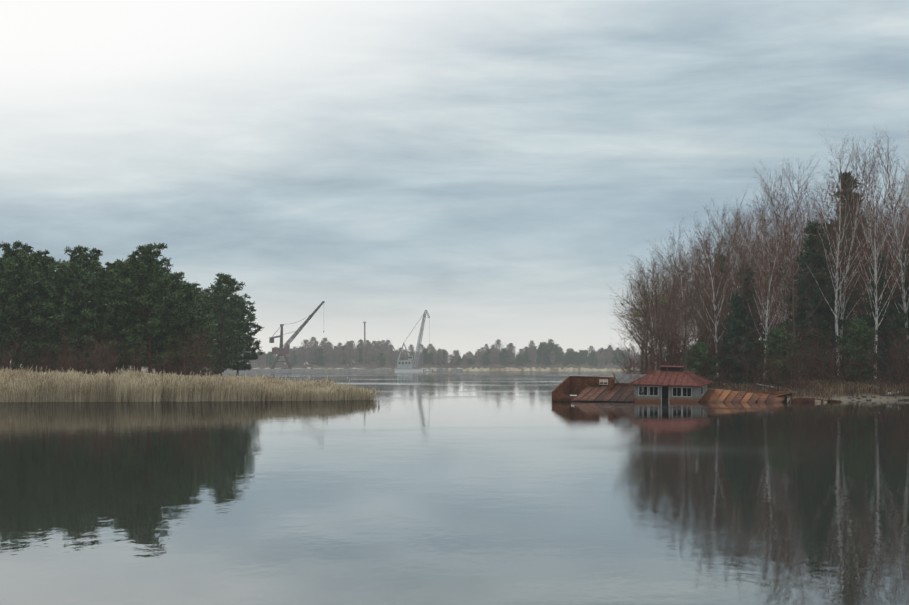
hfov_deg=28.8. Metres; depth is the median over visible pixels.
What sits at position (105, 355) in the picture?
bush
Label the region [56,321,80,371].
bush
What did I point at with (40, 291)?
pine
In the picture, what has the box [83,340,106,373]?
bush
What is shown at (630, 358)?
bank bush
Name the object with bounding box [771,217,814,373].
bank birch
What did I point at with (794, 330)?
bank bush
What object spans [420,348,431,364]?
pine
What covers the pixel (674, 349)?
bank bush
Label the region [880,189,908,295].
birch wood
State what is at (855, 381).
bank bush
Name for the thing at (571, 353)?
pine
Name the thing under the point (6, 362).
bush
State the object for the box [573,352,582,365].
pine
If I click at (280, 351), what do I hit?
portal jib crane
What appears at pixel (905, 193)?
birch wood
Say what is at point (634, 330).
wood tree
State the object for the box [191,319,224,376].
bush
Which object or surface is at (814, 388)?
dry grass
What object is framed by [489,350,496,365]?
bare tree
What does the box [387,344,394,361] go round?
bare tree
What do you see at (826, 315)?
bank conifer
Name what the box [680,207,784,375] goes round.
wood tree
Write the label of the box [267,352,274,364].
pine
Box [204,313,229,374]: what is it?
pine wood
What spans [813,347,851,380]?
bank bush
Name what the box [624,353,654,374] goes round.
bank bush
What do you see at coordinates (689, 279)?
wood tree
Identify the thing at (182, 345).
pine
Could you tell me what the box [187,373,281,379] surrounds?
dry grass
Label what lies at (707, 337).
bank bush
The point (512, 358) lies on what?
bare tree
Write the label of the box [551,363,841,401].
sunken landing stage
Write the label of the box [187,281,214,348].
pine wood
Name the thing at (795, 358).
bank bush
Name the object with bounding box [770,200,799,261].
birch wood
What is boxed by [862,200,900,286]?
birch wood
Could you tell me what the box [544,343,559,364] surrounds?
pine
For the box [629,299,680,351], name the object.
wood tree
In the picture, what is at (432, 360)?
pine
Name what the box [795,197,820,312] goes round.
birch wood
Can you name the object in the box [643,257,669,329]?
birch wood
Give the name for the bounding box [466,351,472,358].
bare tree
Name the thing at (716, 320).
bank birch
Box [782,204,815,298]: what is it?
birch wood
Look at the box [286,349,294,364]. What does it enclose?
bare tree
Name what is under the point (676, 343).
bank bush
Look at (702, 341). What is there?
bank bush
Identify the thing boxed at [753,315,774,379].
bank bush
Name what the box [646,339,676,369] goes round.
bank bush
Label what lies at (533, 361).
bare tree
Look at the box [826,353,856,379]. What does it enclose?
bank bush
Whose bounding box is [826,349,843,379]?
bank bush
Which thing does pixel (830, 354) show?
bank bush
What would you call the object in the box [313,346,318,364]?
bare tree
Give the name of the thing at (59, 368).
bush
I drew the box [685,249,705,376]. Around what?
birch wood
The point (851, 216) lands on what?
bank conifer
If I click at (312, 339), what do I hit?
bare tree
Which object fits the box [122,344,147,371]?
bush
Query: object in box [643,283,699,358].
wood tree
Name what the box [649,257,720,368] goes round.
bank tree
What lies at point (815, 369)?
bank bush
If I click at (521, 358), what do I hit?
pine
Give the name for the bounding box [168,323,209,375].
bush
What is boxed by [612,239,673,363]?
wood tree
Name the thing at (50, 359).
bush
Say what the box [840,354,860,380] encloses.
bank bush
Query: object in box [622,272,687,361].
wood tree
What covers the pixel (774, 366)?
bank bush
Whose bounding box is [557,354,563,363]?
pine
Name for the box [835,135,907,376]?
bank birch
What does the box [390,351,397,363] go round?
bare tree
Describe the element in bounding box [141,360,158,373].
bush
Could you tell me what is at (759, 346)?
bank bush
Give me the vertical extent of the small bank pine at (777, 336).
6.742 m
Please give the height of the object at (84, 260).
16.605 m
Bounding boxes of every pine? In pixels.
[0,254,60,369]
[0,267,29,365]
[9,255,81,371]
[27,260,97,367]
[59,267,127,374]
[71,266,145,373]
[103,258,169,371]
[104,242,195,372]
[151,279,215,375]
[162,294,198,374]
[164,308,222,375]
[264,355,270,365]
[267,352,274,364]
[289,351,297,366]
[313,347,327,365]
[357,348,363,362]
[377,352,385,366]
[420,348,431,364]
[428,352,434,364]
[483,349,490,364]
[499,348,510,364]
[515,356,522,366]
[519,356,523,366]
[535,342,549,364]
[543,350,550,365]
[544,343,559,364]
[554,344,561,362]
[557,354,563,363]
[562,352,571,365]
[567,348,575,364]
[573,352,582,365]
[580,353,584,363]
[588,350,598,365]
[593,359,598,366]
[617,352,625,365]
[681,342,719,384]
[755,326,804,385]
[836,317,882,381]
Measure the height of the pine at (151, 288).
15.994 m
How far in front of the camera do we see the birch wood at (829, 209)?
205.74 m
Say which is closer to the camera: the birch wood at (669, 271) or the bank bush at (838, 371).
the bank bush at (838, 371)
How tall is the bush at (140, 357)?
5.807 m
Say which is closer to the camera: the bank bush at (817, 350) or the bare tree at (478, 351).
the bank bush at (817, 350)
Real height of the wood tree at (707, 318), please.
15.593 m
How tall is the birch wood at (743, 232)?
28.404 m
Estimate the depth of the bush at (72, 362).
177.98 m
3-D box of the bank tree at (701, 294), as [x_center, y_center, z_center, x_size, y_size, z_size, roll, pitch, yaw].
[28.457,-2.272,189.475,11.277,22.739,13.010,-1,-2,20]
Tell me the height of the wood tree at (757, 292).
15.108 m
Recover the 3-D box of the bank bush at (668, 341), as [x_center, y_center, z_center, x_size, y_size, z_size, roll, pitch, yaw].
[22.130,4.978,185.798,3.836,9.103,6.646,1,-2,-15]
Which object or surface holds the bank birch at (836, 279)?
on the terrain at (846, 396)
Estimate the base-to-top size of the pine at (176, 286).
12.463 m
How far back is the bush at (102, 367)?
180.80 m
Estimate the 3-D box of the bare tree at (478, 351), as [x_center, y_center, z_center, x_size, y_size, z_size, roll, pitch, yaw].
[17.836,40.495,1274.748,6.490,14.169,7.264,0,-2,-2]
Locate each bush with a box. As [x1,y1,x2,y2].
[0,330,29,368]
[0,341,16,369]
[0,350,14,371]
[30,354,49,371]
[39,343,59,371]
[42,347,69,371]
[51,339,72,369]
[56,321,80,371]
[58,339,87,371]
[59,349,88,371]
[67,350,94,374]
[69,333,96,373]
[82,347,120,374]
[83,328,122,371]
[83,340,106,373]
[88,335,106,372]
[88,344,107,372]
[89,360,112,374]
[90,329,124,375]
[95,337,124,372]
[95,338,124,373]
[122,342,150,372]
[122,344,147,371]
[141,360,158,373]
[151,360,168,373]
[163,341,178,373]
[167,335,201,375]
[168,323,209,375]
[176,357,196,374]
[179,325,217,374]
[186,334,215,375]
[190,350,217,375]
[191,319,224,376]
[608,338,639,373]
[608,344,640,373]
[617,353,654,373]
[617,360,640,373]
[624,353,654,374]
[630,331,662,373]
[646,305,687,364]
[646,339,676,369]
[648,344,672,369]
[652,322,688,369]
[653,322,683,363]
[660,323,689,364]
[663,318,701,368]
[667,340,686,367]
[683,326,716,376]
[688,316,726,352]
[689,349,733,388]
[692,319,728,379]
[692,344,721,378]
[697,309,741,376]
[703,327,728,374]
[711,365,728,388]
[714,350,741,382]
[720,327,766,385]
[744,352,770,389]
[747,325,771,377]
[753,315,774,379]
[758,358,786,391]
[760,354,778,390]
[762,295,812,372]
[763,324,810,375]
[763,348,790,386]
[766,328,815,387]
[767,352,807,390]
[779,333,794,382]
[781,332,832,388]
[782,346,824,389]
[796,319,838,379]
[801,352,828,382]
[806,311,866,384]
[810,342,837,377]
[811,341,839,378]
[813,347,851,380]
[825,350,850,383]
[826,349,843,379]
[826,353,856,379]
[834,328,876,377]
[839,326,884,379]
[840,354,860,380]
[847,347,885,390]
[855,329,902,394]
[860,311,907,384]
[875,323,908,386]
[891,328,908,383]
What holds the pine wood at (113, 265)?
on the terrain at (846, 396)
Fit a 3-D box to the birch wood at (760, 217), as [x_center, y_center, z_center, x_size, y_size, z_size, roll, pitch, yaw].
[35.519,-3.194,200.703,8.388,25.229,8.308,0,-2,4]
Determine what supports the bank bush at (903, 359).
on the terrain at (846, 396)
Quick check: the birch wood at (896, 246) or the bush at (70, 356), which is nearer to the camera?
the bush at (70, 356)
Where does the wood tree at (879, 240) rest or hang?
on the terrain at (846, 396)
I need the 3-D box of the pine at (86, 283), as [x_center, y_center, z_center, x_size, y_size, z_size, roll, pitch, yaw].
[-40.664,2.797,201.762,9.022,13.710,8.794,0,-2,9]
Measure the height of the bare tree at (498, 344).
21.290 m
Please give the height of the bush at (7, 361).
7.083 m
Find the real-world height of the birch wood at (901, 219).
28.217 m
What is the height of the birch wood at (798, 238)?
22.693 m
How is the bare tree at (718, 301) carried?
on the terrain at (846, 396)
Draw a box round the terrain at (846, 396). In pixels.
[74,371,908,399]
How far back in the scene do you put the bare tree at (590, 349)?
1312.87 m
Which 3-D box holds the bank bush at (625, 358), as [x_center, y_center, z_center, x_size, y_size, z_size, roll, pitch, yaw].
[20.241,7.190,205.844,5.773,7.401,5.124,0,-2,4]
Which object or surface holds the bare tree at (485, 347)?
on the terrain at (846, 396)
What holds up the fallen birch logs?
on the terrain at (846, 396)
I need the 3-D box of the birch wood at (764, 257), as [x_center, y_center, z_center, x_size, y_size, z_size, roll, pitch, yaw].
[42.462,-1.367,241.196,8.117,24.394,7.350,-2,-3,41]
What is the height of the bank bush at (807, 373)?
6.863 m
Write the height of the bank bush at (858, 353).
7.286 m
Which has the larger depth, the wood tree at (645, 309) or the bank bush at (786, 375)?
the wood tree at (645, 309)
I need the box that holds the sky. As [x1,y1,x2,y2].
[0,0,908,364]
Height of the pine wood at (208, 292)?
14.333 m
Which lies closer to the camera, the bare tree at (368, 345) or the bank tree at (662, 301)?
the bank tree at (662, 301)
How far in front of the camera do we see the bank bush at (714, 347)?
182.42 m
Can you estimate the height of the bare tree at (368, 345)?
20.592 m
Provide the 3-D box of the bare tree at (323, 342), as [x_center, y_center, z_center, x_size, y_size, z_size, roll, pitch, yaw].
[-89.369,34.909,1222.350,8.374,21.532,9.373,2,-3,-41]
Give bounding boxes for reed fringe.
[134,367,649,370]
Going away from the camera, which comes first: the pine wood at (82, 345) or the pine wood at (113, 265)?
the pine wood at (82, 345)
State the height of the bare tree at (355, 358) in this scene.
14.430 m
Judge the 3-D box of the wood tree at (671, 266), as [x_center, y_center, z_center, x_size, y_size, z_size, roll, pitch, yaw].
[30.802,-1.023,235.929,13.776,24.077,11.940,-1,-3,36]
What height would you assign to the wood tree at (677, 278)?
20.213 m
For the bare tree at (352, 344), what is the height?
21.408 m
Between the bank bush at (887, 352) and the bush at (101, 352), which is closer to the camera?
the bank bush at (887, 352)
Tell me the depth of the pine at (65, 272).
196.08 m
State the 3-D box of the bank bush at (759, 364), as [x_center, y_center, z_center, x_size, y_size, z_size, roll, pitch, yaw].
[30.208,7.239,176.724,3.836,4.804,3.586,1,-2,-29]
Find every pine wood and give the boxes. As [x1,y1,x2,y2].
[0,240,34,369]
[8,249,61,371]
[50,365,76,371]
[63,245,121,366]
[68,284,116,374]
[104,262,139,371]
[151,271,209,343]
[182,295,217,368]
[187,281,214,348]
[194,287,225,374]
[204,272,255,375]
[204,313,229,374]
[218,296,263,375]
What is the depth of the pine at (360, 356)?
1238.21 m
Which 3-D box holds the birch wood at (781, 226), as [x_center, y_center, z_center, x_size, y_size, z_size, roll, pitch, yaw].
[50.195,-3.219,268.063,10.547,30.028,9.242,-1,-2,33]
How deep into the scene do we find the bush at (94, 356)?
190.69 m
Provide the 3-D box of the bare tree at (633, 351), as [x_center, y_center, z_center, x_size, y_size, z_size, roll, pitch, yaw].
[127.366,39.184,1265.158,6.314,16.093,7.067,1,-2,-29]
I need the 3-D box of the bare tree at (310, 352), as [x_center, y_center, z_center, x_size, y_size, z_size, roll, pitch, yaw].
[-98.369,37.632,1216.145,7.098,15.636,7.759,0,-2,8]
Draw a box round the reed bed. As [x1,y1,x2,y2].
[0,361,379,401]
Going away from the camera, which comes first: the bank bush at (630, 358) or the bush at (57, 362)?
the bush at (57, 362)
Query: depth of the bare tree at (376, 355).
1221.46 m
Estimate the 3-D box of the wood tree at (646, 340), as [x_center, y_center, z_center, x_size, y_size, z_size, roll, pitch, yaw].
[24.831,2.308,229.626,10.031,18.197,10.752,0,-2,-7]
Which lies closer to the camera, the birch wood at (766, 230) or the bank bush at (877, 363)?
the bank bush at (877, 363)
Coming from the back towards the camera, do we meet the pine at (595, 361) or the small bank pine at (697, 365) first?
the pine at (595, 361)
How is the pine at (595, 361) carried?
on the terrain at (846, 396)
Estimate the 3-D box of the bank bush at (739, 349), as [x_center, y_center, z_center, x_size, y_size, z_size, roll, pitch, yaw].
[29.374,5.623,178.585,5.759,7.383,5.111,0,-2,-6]
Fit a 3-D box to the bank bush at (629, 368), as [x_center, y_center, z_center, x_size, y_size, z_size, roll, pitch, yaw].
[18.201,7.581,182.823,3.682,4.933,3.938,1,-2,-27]
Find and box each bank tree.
[611,271,676,373]
[625,253,697,365]
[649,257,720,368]
[669,185,764,343]
[690,222,789,336]
[747,224,836,379]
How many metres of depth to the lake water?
43.72 m
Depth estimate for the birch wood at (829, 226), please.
198.73 m
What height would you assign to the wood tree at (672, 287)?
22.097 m
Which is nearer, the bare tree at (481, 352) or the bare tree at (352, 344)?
the bare tree at (352, 344)
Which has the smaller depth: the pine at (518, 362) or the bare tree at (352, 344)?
the bare tree at (352, 344)
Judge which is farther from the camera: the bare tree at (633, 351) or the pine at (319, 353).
the bare tree at (633, 351)
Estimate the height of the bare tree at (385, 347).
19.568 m
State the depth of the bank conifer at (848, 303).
198.28 m
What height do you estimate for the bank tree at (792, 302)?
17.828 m
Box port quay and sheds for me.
[206,352,462,371]
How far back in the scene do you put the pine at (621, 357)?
1243.94 m
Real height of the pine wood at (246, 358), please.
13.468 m
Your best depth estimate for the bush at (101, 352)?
187.74 m
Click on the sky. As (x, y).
(492, 169)
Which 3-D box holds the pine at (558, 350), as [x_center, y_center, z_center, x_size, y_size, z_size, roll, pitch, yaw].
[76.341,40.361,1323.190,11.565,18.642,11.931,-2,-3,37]
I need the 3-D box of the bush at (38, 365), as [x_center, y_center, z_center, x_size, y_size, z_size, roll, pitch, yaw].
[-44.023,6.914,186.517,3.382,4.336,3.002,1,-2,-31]
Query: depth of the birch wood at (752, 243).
277.98 m
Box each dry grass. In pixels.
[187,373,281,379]
[707,376,908,399]
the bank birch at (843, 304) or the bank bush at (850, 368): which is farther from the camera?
the bank birch at (843, 304)
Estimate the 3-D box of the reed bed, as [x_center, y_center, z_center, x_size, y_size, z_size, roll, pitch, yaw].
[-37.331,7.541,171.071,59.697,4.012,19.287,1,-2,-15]
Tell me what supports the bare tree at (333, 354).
on the terrain at (846, 396)
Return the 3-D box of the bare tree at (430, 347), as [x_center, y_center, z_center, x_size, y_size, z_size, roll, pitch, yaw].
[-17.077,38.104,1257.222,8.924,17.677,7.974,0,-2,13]
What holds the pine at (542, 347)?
on the terrain at (846, 396)
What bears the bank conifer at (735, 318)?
on the terrain at (846, 396)
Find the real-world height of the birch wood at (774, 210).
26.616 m
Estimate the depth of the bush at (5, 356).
185.17 m
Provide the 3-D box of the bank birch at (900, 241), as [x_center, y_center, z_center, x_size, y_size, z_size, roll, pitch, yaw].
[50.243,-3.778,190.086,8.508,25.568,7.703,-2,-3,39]
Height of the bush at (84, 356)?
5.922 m
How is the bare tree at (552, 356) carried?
on the terrain at (846, 396)
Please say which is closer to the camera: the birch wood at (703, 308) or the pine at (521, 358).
the birch wood at (703, 308)
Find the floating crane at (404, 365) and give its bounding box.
[395,310,429,371]
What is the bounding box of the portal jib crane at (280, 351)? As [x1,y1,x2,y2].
[250,301,324,369]
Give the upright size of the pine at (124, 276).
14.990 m
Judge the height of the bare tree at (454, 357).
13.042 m
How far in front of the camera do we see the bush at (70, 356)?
184.85 m
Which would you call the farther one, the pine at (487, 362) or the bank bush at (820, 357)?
the pine at (487, 362)
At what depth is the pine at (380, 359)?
1218.45 m
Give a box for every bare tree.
[256,350,263,362]
[279,356,284,366]
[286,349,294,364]
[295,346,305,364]
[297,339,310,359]
[307,346,314,364]
[308,337,318,346]
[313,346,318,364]
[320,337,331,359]
[330,349,336,365]
[347,340,356,355]
[352,348,359,364]
[356,339,366,349]
[366,340,370,359]
[372,342,381,360]
[380,342,388,356]
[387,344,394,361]
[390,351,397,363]
[407,345,415,360]
[426,344,433,352]
[437,351,443,363]
[452,350,458,362]
[462,354,466,364]
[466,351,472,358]
[475,349,481,361]
[478,347,483,361]
[482,344,488,360]
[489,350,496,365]
[493,339,504,353]
[494,350,499,363]
[505,344,514,361]
[506,343,515,364]
[527,340,535,359]
[530,351,537,363]
[549,350,555,365]
[587,346,593,357]
[607,345,614,366]
[628,346,635,361]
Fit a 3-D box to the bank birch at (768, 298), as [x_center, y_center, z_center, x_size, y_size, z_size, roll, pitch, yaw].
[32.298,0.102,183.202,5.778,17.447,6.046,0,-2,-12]
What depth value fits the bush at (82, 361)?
183.23 m
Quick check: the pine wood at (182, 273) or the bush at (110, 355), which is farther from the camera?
the pine wood at (182, 273)
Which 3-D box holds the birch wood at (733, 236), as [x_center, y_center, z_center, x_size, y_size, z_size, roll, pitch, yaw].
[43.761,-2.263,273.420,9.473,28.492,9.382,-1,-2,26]
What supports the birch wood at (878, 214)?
on the terrain at (846, 396)
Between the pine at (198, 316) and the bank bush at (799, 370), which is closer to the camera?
the bank bush at (799, 370)
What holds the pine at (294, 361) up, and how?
on the terrain at (846, 396)
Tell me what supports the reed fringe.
on the terrain at (846, 396)
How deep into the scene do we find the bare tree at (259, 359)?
1205.59 m
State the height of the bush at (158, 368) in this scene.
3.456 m
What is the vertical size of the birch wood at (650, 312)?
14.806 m
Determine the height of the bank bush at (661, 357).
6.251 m
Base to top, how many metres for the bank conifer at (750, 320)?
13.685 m
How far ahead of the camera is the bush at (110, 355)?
183.00 m
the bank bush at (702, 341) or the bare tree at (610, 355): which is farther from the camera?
the bare tree at (610, 355)
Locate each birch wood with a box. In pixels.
[626,262,651,341]
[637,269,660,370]
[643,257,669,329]
[658,251,687,332]
[658,296,679,355]
[661,241,699,337]
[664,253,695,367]
[667,250,696,346]
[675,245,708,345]
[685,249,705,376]
[689,264,713,353]
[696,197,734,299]
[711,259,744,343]
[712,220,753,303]
[713,202,747,287]
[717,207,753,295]
[724,197,753,290]
[726,230,758,305]
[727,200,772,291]
[730,211,764,262]
[734,209,766,351]
[735,223,765,375]
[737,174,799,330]
[741,217,789,356]
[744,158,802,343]
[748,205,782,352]
[748,211,778,296]
[753,196,796,336]
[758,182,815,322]
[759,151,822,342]
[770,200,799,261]
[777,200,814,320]
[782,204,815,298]
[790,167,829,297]
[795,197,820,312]
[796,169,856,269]
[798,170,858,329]
[829,162,859,315]
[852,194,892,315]
[862,183,895,272]
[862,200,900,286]
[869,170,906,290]
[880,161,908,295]
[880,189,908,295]
[889,207,908,287]
[896,154,908,253]
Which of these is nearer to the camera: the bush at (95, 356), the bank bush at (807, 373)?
the bank bush at (807, 373)
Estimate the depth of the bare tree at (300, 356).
1207.85 m
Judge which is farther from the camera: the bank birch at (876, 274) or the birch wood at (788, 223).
the birch wood at (788, 223)
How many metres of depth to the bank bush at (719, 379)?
176.96 m
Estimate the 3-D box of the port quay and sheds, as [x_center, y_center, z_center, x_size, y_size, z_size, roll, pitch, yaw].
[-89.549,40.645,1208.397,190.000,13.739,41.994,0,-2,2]
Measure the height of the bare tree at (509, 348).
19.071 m
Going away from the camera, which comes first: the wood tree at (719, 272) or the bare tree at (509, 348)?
the wood tree at (719, 272)
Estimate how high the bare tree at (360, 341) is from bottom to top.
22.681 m
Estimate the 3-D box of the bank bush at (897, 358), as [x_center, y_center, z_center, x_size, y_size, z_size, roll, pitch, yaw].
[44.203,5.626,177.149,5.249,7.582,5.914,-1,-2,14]
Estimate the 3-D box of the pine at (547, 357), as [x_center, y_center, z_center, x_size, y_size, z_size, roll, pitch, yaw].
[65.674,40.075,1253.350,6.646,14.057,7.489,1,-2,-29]
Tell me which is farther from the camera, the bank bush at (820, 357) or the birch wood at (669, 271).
the birch wood at (669, 271)
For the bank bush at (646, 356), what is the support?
on the terrain at (846, 396)
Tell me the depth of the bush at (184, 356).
181.50 m
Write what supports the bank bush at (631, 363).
on the terrain at (846, 396)
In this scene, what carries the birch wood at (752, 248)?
on the terrain at (846, 396)
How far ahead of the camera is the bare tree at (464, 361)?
1242.28 m
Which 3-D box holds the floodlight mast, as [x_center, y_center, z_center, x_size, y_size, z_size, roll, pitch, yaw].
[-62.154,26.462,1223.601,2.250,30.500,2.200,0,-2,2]
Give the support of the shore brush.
on the terrain at (846, 396)
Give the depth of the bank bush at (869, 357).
178.32 m
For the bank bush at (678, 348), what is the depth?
182.62 m
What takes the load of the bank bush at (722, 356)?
on the terrain at (846, 396)
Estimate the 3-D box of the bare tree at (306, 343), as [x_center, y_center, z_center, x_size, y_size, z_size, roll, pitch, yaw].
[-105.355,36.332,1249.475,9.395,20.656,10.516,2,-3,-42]
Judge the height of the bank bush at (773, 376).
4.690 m
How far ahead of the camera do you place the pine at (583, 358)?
1281.47 m
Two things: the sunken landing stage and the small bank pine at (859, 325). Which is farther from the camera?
the small bank pine at (859, 325)
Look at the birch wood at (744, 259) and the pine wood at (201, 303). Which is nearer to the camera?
the birch wood at (744, 259)
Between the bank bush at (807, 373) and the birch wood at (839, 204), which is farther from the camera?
the birch wood at (839, 204)
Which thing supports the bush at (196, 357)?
on the terrain at (846, 396)
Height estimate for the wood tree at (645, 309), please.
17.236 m
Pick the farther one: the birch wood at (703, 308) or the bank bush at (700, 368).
the birch wood at (703, 308)
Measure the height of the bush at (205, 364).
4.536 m
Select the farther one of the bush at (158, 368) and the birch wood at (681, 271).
the birch wood at (681, 271)
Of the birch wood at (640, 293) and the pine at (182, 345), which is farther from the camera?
the birch wood at (640, 293)
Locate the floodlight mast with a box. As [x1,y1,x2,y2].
[364,323,365,362]
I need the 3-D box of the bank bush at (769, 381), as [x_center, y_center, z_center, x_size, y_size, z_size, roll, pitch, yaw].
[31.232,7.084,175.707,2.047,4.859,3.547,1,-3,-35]
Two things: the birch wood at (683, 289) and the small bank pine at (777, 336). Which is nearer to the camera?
the small bank pine at (777, 336)
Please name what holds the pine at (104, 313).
on the terrain at (846, 396)
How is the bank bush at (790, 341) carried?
on the terrain at (846, 396)
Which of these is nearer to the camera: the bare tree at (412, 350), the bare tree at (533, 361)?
the bare tree at (412, 350)
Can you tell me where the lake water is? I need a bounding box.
[0,371,908,604]
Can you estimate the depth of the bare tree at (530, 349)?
1245.85 m
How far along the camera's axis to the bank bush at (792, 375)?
172.85 m
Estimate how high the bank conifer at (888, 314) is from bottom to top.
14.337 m
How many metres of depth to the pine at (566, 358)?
1251.74 m
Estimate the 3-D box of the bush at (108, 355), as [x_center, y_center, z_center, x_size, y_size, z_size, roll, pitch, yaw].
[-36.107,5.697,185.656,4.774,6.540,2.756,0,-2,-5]
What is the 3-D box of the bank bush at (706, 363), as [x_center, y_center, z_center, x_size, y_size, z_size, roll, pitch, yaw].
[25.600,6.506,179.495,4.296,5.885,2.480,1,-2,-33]
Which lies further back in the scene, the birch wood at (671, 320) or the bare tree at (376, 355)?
the bare tree at (376, 355)
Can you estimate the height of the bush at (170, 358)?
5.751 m
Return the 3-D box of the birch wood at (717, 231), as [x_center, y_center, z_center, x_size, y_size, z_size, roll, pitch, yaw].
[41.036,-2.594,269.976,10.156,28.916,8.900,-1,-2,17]
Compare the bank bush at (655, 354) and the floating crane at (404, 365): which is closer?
the bank bush at (655, 354)
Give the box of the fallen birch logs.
[756,383,903,394]
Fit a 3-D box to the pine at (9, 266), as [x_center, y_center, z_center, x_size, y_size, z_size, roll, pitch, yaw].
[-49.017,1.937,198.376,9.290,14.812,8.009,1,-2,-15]
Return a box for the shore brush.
[129,360,656,368]
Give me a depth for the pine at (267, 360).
1205.38 m
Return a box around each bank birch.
[682,220,742,376]
[740,220,792,378]
[749,214,793,377]
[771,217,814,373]
[800,125,890,374]
[821,128,886,377]
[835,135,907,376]
[844,153,908,377]
[855,126,908,373]
[889,193,908,279]
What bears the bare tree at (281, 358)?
on the terrain at (846, 396)
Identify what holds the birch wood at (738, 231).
on the terrain at (846, 396)
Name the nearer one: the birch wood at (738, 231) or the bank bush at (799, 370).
the bank bush at (799, 370)
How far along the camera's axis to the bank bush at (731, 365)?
180.66 m
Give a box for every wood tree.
[610,252,674,369]
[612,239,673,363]
[618,254,690,366]
[618,296,651,357]
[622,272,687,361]
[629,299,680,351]
[633,221,718,369]
[633,225,703,336]
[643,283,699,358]
[656,256,693,350]
[669,243,718,324]
[669,248,730,367]
[672,217,759,319]
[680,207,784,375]
[711,258,782,340]
[833,182,908,318]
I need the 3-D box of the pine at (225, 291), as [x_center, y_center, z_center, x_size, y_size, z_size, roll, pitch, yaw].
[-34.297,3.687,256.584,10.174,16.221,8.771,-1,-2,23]
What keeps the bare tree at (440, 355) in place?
on the terrain at (846, 396)
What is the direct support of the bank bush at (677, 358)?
on the terrain at (846, 396)
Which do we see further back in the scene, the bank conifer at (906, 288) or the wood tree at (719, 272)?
the wood tree at (719, 272)
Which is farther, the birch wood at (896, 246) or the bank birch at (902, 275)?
the birch wood at (896, 246)
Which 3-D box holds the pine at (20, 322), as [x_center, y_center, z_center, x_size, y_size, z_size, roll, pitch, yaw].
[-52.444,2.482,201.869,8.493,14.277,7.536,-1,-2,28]
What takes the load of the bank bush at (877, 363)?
on the terrain at (846, 396)
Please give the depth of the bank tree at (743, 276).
188.91 m
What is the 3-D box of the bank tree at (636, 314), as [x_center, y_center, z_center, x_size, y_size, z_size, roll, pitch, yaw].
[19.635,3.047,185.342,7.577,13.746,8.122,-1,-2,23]
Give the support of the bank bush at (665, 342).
on the terrain at (846, 396)
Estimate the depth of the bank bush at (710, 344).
181.72 m
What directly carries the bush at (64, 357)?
on the terrain at (846, 396)
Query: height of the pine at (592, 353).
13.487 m
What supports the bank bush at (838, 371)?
on the terrain at (846, 396)
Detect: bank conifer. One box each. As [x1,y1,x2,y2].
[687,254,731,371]
[712,292,765,386]
[713,264,777,381]
[771,220,854,379]
[803,222,863,379]
[831,171,888,377]
[851,253,908,380]
[879,237,908,373]
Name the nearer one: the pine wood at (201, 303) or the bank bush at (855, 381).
the bank bush at (855, 381)
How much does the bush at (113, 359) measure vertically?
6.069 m
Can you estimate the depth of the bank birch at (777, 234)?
191.50 m
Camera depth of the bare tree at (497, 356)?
1249.97 m
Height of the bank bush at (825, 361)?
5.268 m

